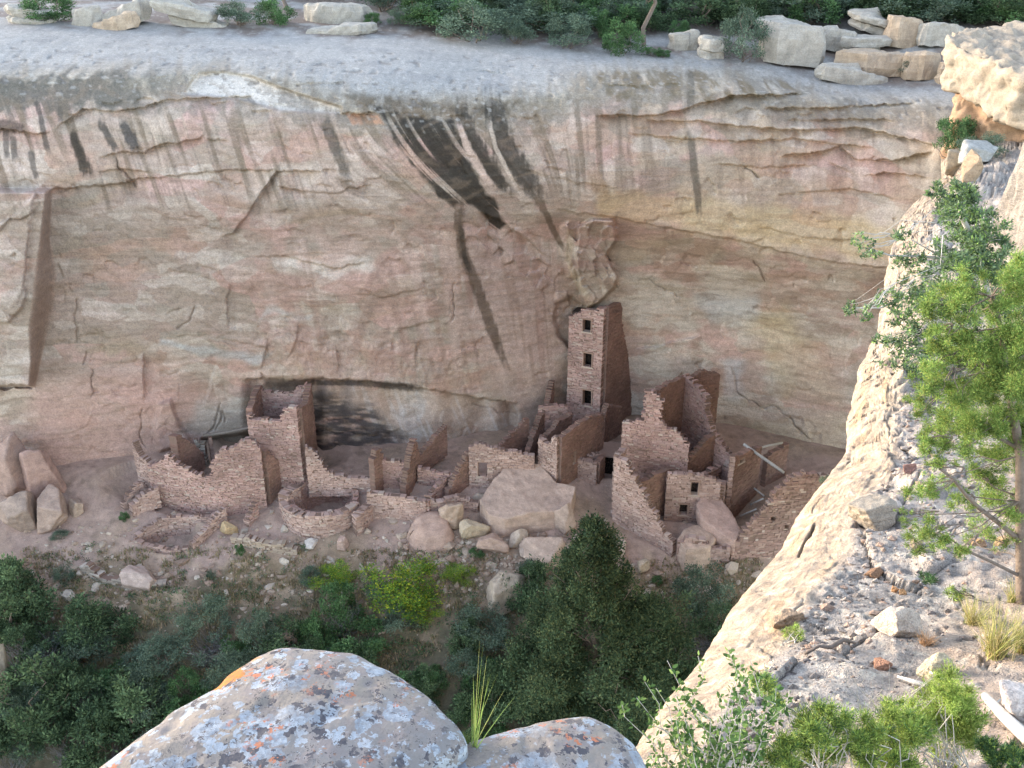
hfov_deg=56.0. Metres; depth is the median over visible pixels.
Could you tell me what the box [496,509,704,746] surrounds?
juniper tree
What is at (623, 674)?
green shrub
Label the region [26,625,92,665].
sage shrub
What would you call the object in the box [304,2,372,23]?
rim rock
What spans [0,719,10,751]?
oak shrub
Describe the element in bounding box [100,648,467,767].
lichen boulder
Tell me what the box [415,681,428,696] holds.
oak shrub
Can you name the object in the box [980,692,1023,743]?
weathered log
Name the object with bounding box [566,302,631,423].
square tower
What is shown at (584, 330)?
window
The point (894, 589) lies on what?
rock
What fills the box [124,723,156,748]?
sage shrub
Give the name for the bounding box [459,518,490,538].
boulder
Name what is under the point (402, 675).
green shrub
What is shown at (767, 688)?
feathery bush
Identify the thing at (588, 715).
oak shrub
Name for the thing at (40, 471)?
boulder
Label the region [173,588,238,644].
sage shrub
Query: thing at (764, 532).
front wall
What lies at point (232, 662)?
sage shrub
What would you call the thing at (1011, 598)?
grass tuft
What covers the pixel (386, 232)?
cliff
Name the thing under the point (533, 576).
oak shrub
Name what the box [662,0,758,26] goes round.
oak shrub
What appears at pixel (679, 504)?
window
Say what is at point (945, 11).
sage shrub
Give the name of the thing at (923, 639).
grass tuft
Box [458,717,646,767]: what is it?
lichen boulder
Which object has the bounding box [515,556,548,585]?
sage shrub
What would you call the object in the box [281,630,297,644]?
boulder
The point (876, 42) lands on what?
rim rock
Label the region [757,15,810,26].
rim rock
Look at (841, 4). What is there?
sage shrub
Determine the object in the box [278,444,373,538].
round kiva
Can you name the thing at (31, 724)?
oak shrub
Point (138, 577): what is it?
boulder
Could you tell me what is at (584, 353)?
window
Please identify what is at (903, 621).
rock
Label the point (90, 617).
oak shrub
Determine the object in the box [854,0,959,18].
oak shrub
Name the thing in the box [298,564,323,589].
sage shrub
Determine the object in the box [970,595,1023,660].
grass tuft
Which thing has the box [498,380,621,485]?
tower room block
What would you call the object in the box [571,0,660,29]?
green shrub
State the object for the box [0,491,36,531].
boulder
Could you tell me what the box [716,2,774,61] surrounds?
sage shrub
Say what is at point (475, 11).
sage shrub
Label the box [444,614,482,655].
oak shrub
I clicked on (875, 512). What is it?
rock
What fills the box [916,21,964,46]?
rim rock
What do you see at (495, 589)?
boulder
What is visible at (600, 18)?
green shrub
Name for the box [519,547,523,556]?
boulder
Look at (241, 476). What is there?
room block
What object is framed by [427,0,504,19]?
oak shrub
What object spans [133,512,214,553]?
pit wall
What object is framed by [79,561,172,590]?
retaining wall
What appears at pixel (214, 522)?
wall
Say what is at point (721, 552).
wall
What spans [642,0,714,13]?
sage shrub
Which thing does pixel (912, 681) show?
wood splinter
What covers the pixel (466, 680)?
green shrub
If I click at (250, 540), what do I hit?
retaining wall
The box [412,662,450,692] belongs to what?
green shrub
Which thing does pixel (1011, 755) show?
shrub
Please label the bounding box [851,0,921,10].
oak shrub
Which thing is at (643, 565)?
boulder
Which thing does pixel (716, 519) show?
leaning slab
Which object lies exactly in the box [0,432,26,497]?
boulder
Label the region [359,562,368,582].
boulder
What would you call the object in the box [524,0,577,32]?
oak shrub
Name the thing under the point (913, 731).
feathery bush
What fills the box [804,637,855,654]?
dead branch
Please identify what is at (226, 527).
boulder
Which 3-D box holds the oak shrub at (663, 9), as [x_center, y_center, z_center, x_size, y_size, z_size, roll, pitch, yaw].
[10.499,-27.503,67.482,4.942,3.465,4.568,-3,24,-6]
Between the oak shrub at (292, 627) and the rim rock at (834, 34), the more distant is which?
the rim rock at (834, 34)
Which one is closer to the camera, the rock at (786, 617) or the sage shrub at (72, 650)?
the rock at (786, 617)
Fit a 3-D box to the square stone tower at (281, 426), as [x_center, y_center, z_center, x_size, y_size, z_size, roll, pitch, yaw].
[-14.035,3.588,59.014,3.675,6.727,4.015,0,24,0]
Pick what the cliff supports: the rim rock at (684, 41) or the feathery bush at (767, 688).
the rim rock at (684, 41)
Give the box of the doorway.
[605,457,613,473]
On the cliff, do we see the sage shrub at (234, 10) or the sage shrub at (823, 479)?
the sage shrub at (234, 10)
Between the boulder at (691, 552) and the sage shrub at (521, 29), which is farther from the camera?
the sage shrub at (521, 29)
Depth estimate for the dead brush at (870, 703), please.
5.94 m
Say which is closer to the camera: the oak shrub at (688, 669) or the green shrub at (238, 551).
the oak shrub at (688, 669)
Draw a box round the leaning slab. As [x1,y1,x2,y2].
[695,497,739,554]
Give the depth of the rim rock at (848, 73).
55.71 m
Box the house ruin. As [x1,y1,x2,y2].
[611,369,788,556]
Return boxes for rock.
[3,3,56,24]
[71,5,102,25]
[92,10,139,30]
[102,0,151,21]
[149,0,228,27]
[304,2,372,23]
[306,22,377,34]
[667,29,699,50]
[697,35,728,59]
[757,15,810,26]
[758,20,825,67]
[771,608,804,628]
[814,62,887,84]
[823,25,856,51]
[833,48,903,76]
[840,34,892,50]
[847,7,887,34]
[847,493,896,530]
[864,567,883,578]
[870,606,925,637]
[873,657,892,670]
[883,14,922,48]
[891,586,898,592]
[899,589,906,594]
[900,50,940,80]
[903,463,916,473]
[910,537,922,548]
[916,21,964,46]
[916,652,958,678]
[934,62,944,83]
[940,94,1023,158]
[945,149,960,176]
[958,139,997,163]
[961,149,983,182]
[971,538,986,546]
[986,142,1023,297]
[993,535,1009,545]
[999,679,1023,722]
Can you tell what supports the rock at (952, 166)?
on the ridge
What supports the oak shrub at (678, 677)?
on the ground at (98, 487)
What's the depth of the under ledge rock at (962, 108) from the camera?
42.77 m
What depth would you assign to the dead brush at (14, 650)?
49.76 m
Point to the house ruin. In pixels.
(675, 458)
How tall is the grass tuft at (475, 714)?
0.623 m
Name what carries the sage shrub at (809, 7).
on the cliff
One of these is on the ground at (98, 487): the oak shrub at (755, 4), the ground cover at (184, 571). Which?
the ground cover at (184, 571)
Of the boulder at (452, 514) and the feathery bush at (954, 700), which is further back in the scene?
the boulder at (452, 514)
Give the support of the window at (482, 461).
in the room block at (410, 470)
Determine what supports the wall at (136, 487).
on the ground at (98, 487)
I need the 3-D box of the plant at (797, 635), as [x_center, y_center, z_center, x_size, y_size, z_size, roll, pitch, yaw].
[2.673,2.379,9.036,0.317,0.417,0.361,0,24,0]
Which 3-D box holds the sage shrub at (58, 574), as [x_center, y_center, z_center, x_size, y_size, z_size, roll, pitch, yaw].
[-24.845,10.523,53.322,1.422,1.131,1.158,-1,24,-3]
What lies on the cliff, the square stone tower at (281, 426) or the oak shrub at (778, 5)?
the oak shrub at (778, 5)
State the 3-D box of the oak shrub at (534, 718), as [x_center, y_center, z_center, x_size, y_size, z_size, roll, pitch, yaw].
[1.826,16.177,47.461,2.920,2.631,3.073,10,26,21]
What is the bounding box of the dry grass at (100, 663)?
[20,545,763,683]
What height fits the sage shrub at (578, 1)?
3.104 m
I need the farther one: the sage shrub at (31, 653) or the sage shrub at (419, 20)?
the sage shrub at (419, 20)
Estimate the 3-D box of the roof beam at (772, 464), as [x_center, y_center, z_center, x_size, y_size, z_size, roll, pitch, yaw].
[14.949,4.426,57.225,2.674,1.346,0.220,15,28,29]
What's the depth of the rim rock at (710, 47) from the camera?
57.44 m
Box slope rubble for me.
[24,469,769,655]
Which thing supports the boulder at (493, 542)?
on the ground at (98, 487)
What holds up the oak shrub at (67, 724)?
on the ground at (98, 487)
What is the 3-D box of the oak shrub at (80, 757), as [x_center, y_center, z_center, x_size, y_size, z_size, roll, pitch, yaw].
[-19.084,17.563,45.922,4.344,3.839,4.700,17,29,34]
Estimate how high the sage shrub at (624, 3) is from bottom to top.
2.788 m
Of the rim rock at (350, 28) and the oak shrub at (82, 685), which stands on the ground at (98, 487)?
the oak shrub at (82, 685)
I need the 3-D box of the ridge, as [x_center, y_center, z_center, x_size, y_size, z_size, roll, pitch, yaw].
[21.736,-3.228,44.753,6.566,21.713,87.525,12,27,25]
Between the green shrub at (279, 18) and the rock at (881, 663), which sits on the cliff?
the green shrub at (279, 18)
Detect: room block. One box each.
[132,433,282,515]
[367,424,534,521]
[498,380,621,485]
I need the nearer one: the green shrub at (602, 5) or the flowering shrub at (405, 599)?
the flowering shrub at (405, 599)
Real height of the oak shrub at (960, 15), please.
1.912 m
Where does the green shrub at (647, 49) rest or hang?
on the cliff
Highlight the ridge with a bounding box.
[636,139,1023,767]
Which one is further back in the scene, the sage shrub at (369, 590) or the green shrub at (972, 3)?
the green shrub at (972, 3)
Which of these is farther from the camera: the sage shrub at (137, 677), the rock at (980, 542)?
the sage shrub at (137, 677)
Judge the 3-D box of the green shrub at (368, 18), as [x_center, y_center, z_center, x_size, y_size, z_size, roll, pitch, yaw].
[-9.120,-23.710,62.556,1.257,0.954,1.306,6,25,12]
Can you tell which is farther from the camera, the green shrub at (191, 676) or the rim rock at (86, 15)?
the rim rock at (86, 15)
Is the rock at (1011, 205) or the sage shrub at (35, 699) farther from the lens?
the sage shrub at (35, 699)
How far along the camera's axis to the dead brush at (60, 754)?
46.68 m
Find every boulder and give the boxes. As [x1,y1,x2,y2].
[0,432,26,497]
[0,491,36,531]
[0,643,13,707]
[19,449,66,501]
[37,484,67,533]
[62,589,74,600]
[68,498,83,517]
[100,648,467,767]
[119,565,155,590]
[220,521,238,533]
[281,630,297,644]
[304,538,317,548]
[337,535,348,550]
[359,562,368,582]
[406,511,454,553]
[438,502,463,528]
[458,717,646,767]
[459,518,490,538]
[476,533,508,552]
[486,569,525,614]
[508,528,527,547]
[519,536,564,570]
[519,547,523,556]
[554,502,575,534]
[616,536,625,557]
[637,559,649,572]
[675,525,715,571]
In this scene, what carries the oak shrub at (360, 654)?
on the ground at (98, 487)
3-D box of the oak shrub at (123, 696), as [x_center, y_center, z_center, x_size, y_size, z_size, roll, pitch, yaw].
[-18.946,15.759,47.130,4.648,4.213,4.487,-19,30,-37]
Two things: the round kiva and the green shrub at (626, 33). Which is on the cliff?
the green shrub at (626, 33)
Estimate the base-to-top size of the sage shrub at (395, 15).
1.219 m
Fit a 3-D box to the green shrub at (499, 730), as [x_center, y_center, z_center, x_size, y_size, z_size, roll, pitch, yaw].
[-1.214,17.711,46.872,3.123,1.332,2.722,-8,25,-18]
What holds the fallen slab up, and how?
on the ground at (98, 487)
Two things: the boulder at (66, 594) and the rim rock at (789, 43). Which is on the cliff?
the rim rock at (789, 43)
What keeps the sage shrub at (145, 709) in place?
on the ground at (98, 487)
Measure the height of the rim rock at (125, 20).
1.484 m
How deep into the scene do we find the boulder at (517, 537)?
54.65 m
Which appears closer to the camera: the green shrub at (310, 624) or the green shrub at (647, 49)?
the green shrub at (310, 624)
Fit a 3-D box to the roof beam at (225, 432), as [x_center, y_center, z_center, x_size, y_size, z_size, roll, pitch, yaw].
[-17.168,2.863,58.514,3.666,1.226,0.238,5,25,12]
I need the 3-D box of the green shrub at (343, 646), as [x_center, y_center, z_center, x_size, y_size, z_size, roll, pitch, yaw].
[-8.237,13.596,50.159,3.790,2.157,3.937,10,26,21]
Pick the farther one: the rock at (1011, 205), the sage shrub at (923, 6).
the sage shrub at (923, 6)
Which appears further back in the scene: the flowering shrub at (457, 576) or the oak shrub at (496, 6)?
the oak shrub at (496, 6)
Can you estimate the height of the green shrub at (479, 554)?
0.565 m
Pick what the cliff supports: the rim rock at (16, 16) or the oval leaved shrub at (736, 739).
the rim rock at (16, 16)
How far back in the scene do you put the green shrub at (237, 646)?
49.89 m
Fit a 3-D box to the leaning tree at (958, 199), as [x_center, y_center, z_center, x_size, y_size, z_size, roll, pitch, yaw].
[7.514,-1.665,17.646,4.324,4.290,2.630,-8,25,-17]
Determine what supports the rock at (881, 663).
on the ridge
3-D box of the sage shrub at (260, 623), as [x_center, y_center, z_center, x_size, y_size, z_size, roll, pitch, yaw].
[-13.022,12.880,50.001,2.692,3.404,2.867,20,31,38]
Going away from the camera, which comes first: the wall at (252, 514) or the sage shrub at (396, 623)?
the sage shrub at (396, 623)
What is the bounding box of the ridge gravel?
[698,360,1023,767]
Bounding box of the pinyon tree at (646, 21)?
[620,0,656,45]
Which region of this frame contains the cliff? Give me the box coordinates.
[0,0,1023,465]
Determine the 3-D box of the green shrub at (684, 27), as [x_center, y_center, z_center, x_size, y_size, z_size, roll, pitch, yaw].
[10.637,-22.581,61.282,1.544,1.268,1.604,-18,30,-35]
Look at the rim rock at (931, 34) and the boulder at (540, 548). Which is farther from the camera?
the rim rock at (931, 34)
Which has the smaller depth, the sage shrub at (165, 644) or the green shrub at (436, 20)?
the sage shrub at (165, 644)
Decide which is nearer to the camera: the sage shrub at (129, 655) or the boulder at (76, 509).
the sage shrub at (129, 655)
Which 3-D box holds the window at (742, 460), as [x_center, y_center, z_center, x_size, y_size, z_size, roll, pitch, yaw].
[13.396,4.453,56.763,0.701,0.438,0.426,-20,31,-38]
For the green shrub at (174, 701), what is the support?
on the ground at (98, 487)
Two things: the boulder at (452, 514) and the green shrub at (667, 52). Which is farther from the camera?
the green shrub at (667, 52)
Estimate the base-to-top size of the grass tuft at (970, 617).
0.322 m
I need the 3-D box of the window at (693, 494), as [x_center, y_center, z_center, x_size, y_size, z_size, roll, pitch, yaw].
[10.592,5.978,55.908,0.657,1.051,0.426,2,24,5]
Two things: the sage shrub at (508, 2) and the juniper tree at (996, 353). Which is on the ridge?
the juniper tree at (996, 353)
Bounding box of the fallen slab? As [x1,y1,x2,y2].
[480,463,575,537]
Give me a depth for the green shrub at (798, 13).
62.72 m
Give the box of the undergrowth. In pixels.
[1,582,736,763]
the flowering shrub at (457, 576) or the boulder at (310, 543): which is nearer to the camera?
the flowering shrub at (457, 576)
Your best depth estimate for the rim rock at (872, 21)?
60.42 m
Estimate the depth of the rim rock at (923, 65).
55.16 m
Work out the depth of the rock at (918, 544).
11.42 m
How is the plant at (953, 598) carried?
on the ridge
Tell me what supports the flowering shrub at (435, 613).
on the ground at (98, 487)
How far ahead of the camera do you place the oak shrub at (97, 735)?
47.39 m
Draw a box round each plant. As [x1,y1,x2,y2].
[778,622,805,645]
[915,569,939,586]
[943,591,963,605]
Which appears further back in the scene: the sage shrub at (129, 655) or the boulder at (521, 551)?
the boulder at (521, 551)
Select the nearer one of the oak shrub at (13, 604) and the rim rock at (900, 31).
the oak shrub at (13, 604)
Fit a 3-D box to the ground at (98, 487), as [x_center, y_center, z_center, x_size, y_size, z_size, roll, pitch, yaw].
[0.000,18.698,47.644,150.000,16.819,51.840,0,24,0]
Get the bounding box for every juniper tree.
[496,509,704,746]
[893,245,1023,604]
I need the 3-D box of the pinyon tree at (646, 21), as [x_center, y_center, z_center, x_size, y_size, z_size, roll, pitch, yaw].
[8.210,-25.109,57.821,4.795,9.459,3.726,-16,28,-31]
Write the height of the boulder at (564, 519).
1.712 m
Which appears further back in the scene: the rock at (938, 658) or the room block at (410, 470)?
the room block at (410, 470)
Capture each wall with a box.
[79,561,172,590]
[120,480,143,510]
[128,485,161,516]
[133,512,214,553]
[189,507,226,548]
[230,533,298,555]
[243,501,258,527]
[676,534,730,562]
[730,469,829,560]
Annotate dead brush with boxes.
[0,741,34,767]
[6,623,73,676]
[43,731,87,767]
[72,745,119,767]
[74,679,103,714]
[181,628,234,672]
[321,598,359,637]
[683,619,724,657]
[829,659,936,761]
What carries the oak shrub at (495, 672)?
on the ground at (98, 487)
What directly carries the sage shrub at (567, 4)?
on the cliff
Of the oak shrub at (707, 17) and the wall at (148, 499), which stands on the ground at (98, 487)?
the wall at (148, 499)
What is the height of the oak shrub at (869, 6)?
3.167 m
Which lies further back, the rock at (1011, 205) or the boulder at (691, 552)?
the boulder at (691, 552)
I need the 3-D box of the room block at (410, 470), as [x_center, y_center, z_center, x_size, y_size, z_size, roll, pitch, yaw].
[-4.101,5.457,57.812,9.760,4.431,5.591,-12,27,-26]
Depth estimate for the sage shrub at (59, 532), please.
55.18 m
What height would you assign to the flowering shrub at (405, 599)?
2.963 m
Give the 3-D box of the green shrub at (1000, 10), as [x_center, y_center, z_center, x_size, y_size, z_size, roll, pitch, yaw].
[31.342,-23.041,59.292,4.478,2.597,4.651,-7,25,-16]
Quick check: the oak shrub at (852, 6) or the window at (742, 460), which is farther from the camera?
the oak shrub at (852, 6)
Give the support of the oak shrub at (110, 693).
on the ground at (98, 487)
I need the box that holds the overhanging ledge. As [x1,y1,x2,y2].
[940,20,1023,129]
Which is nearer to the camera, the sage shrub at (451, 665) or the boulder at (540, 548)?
the sage shrub at (451, 665)
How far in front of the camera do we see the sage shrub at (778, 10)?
63.27 m
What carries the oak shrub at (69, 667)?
on the ground at (98, 487)
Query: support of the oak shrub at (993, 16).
on the cliff
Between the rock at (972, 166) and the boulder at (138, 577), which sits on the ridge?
the rock at (972, 166)
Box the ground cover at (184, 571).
[29,538,561,622]
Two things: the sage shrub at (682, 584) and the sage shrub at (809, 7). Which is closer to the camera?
the sage shrub at (682, 584)
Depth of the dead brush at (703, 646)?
50.15 m
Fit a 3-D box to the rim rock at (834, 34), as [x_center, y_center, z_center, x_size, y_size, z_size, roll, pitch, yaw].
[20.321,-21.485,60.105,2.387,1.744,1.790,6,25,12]
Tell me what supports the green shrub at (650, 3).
on the cliff
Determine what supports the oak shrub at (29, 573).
on the ground at (98, 487)
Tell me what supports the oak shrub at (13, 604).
on the ground at (98, 487)
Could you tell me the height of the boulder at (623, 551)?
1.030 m
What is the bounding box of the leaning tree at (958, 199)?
[842,176,1023,387]
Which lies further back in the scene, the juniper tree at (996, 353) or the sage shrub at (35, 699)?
the sage shrub at (35, 699)
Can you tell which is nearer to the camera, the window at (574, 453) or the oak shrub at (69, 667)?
the oak shrub at (69, 667)
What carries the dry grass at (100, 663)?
on the ground at (98, 487)
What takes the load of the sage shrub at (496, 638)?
on the ground at (98, 487)
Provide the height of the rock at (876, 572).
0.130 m
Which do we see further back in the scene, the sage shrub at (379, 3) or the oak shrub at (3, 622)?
the sage shrub at (379, 3)
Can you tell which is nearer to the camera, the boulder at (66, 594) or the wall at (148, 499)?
the boulder at (66, 594)
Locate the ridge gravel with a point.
(851, 560)
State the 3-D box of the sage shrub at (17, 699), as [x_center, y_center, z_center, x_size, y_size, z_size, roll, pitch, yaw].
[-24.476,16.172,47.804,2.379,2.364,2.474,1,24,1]
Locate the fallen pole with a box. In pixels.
[740,508,756,516]
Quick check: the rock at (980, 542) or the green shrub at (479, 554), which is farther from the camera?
the green shrub at (479, 554)
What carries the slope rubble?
on the ground at (98, 487)
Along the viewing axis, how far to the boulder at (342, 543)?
54.66 m
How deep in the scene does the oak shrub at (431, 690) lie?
48.23 m
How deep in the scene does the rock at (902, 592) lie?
10.37 m
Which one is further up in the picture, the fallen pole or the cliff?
the cliff
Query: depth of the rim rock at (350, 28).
59.80 m
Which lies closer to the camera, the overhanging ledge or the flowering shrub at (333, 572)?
the overhanging ledge
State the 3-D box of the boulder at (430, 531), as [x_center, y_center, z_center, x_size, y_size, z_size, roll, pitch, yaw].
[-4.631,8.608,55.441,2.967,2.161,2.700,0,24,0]
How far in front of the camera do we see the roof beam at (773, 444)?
58.71 m
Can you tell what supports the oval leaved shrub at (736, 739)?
on the ridge
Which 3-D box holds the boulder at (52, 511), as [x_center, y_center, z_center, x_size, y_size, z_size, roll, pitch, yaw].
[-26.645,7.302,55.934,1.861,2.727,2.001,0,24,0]
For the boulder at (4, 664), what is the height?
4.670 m
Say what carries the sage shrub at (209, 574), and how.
on the ground at (98, 487)
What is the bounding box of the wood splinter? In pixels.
[897,675,926,687]
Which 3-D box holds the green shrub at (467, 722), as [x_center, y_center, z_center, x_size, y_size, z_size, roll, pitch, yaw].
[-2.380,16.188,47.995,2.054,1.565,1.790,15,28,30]
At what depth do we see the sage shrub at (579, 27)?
58.38 m
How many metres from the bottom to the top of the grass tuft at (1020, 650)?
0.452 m
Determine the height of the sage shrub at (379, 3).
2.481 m
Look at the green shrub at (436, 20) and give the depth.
60.81 m
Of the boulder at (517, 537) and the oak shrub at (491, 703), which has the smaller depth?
the oak shrub at (491, 703)
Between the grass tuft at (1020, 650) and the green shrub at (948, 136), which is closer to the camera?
the grass tuft at (1020, 650)
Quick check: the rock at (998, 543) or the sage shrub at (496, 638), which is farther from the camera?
the sage shrub at (496, 638)
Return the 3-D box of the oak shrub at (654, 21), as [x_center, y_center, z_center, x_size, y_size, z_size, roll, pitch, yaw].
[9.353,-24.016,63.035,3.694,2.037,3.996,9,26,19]
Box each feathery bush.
[747,664,787,766]
[759,694,890,767]
[849,693,947,767]
[895,658,992,767]
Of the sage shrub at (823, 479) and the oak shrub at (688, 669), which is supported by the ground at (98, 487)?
the oak shrub at (688, 669)
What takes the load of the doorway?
in the tower room block at (561, 445)
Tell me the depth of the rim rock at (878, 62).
56.22 m
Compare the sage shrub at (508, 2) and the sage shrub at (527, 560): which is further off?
the sage shrub at (508, 2)
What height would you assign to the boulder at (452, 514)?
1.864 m
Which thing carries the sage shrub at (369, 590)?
on the ground at (98, 487)
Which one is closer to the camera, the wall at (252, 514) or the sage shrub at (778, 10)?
the wall at (252, 514)
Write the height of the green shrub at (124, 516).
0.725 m
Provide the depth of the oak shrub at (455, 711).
46.84 m
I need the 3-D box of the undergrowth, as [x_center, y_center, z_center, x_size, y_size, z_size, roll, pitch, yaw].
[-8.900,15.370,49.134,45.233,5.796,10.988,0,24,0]
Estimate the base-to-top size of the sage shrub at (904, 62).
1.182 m
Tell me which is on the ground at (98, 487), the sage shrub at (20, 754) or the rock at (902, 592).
the sage shrub at (20, 754)
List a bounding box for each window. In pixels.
[476,461,486,477]
[573,451,575,464]
[581,318,592,333]
[581,351,593,368]
[581,388,593,407]
[677,502,689,516]
[688,480,700,496]
[738,455,745,465]
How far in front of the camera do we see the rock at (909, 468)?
13.66 m
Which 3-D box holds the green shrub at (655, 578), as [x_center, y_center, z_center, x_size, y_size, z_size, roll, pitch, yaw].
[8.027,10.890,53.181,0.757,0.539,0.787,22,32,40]
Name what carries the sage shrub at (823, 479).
on the ridge
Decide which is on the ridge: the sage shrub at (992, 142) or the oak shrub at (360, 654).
the sage shrub at (992, 142)
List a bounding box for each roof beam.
[203,426,247,436]
[743,443,784,473]
[761,442,782,448]
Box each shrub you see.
[0,553,62,650]
[0,556,36,594]
[0,599,34,634]
[0,615,62,665]
[0,650,87,759]
[0,684,35,731]
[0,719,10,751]
[1,682,46,709]
[5,734,46,767]
[14,657,80,709]
[18,0,74,22]
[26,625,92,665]
[29,701,82,755]
[42,665,103,716]
[48,528,69,540]
[51,564,75,584]
[52,591,142,656]
[55,625,115,667]
[55,715,145,767]
[59,659,98,695]
[73,664,170,748]
[77,716,112,745]
[81,674,144,723]
[90,655,138,697]
[110,648,175,702]
[118,511,129,521]
[121,638,159,666]
[124,629,192,683]
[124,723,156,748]
[130,683,174,725]
[160,680,214,718]
[166,665,201,708]
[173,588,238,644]
[190,645,255,691]
[206,569,216,579]
[213,1,269,26]
[218,633,254,654]
[233,606,284,659]
[234,544,244,555]
[250,0,297,26]
[252,614,323,658]
[296,608,338,649]
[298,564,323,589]
[302,558,361,598]
[318,579,365,634]
[324,613,389,662]
[342,637,379,666]
[356,0,403,11]
[356,552,446,624]
[360,579,392,606]
[363,11,381,23]
[379,601,424,633]
[386,8,403,24]
[389,0,470,27]
[393,670,418,687]
[398,0,449,22]
[398,0,492,28]
[399,0,448,21]
[404,663,446,707]
[408,594,445,626]
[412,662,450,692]
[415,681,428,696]
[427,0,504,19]
[429,0,518,42]
[437,562,478,589]
[443,644,488,682]
[443,701,483,740]
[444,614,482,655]
[445,692,482,728]
[449,600,514,652]
[449,652,526,727]
[458,653,508,694]
[468,547,484,558]
[468,682,515,722]
[470,723,510,739]
[483,0,558,15]
[490,1,605,32]
[494,15,538,44]
[495,643,557,723]
[499,553,548,619]
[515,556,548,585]
[521,701,568,726]
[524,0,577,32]
[525,0,593,23]
[540,13,594,48]
[562,0,587,11]
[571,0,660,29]
[571,705,638,745]
[577,0,627,23]
[586,6,615,39]
[588,0,646,29]
[601,17,646,56]
[615,647,636,693]
[616,646,795,767]
[619,0,661,11]
[631,3,682,31]
[631,647,695,727]
[636,0,682,14]
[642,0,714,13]
[642,47,665,56]
[649,575,662,586]
[656,49,671,57]
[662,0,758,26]
[668,19,691,32]
[670,557,738,619]
[672,654,700,688]
[687,599,735,641]
[714,0,772,27]
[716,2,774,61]
[721,0,795,15]
[760,0,847,22]
[783,0,843,24]
[787,0,858,18]
[788,0,858,9]
[818,475,828,484]
[844,0,913,16]
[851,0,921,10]
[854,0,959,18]
[856,0,915,16]
[871,0,976,23]
[886,0,960,14]
[898,61,907,72]
[911,0,997,20]
[932,114,980,157]
[953,0,984,9]
[955,130,1009,157]
[956,0,1023,25]
[972,733,1023,767]
[975,0,1023,25]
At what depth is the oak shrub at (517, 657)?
47.33 m
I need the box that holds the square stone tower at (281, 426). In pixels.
[246,382,317,486]
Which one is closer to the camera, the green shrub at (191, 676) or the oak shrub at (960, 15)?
the green shrub at (191, 676)
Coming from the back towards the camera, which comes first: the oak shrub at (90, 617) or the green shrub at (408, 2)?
the green shrub at (408, 2)
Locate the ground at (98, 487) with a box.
[0,415,845,767]
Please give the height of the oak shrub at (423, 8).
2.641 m
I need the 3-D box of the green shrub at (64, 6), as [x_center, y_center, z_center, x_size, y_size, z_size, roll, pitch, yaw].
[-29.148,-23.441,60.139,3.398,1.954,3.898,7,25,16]
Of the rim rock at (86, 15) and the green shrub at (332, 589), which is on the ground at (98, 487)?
the green shrub at (332, 589)
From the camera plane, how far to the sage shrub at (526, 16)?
60.85 m
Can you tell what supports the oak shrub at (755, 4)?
on the cliff
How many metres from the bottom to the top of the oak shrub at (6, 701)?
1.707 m
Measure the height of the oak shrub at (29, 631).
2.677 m
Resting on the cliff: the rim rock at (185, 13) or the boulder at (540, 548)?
the rim rock at (185, 13)
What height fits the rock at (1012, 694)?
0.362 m
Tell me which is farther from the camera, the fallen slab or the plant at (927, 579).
the fallen slab
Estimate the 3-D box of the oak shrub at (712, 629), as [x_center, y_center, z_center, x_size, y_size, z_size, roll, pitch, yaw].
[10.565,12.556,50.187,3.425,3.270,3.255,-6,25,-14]
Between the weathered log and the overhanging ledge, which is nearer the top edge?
the overhanging ledge
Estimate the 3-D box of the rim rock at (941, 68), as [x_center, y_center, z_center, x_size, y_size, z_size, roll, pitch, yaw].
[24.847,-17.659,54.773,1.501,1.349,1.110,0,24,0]
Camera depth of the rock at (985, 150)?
38.23 m
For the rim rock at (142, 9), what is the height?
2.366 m
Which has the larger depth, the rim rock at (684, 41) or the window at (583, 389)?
the window at (583, 389)
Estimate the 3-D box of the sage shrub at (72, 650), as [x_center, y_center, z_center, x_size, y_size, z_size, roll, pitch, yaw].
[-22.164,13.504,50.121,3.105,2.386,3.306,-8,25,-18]
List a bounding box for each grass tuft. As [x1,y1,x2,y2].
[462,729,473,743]
[470,644,512,747]
[912,629,940,646]
[952,587,999,626]
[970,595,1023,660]
[1000,576,1020,603]
[1008,609,1023,654]
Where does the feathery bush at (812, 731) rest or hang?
on the ridge

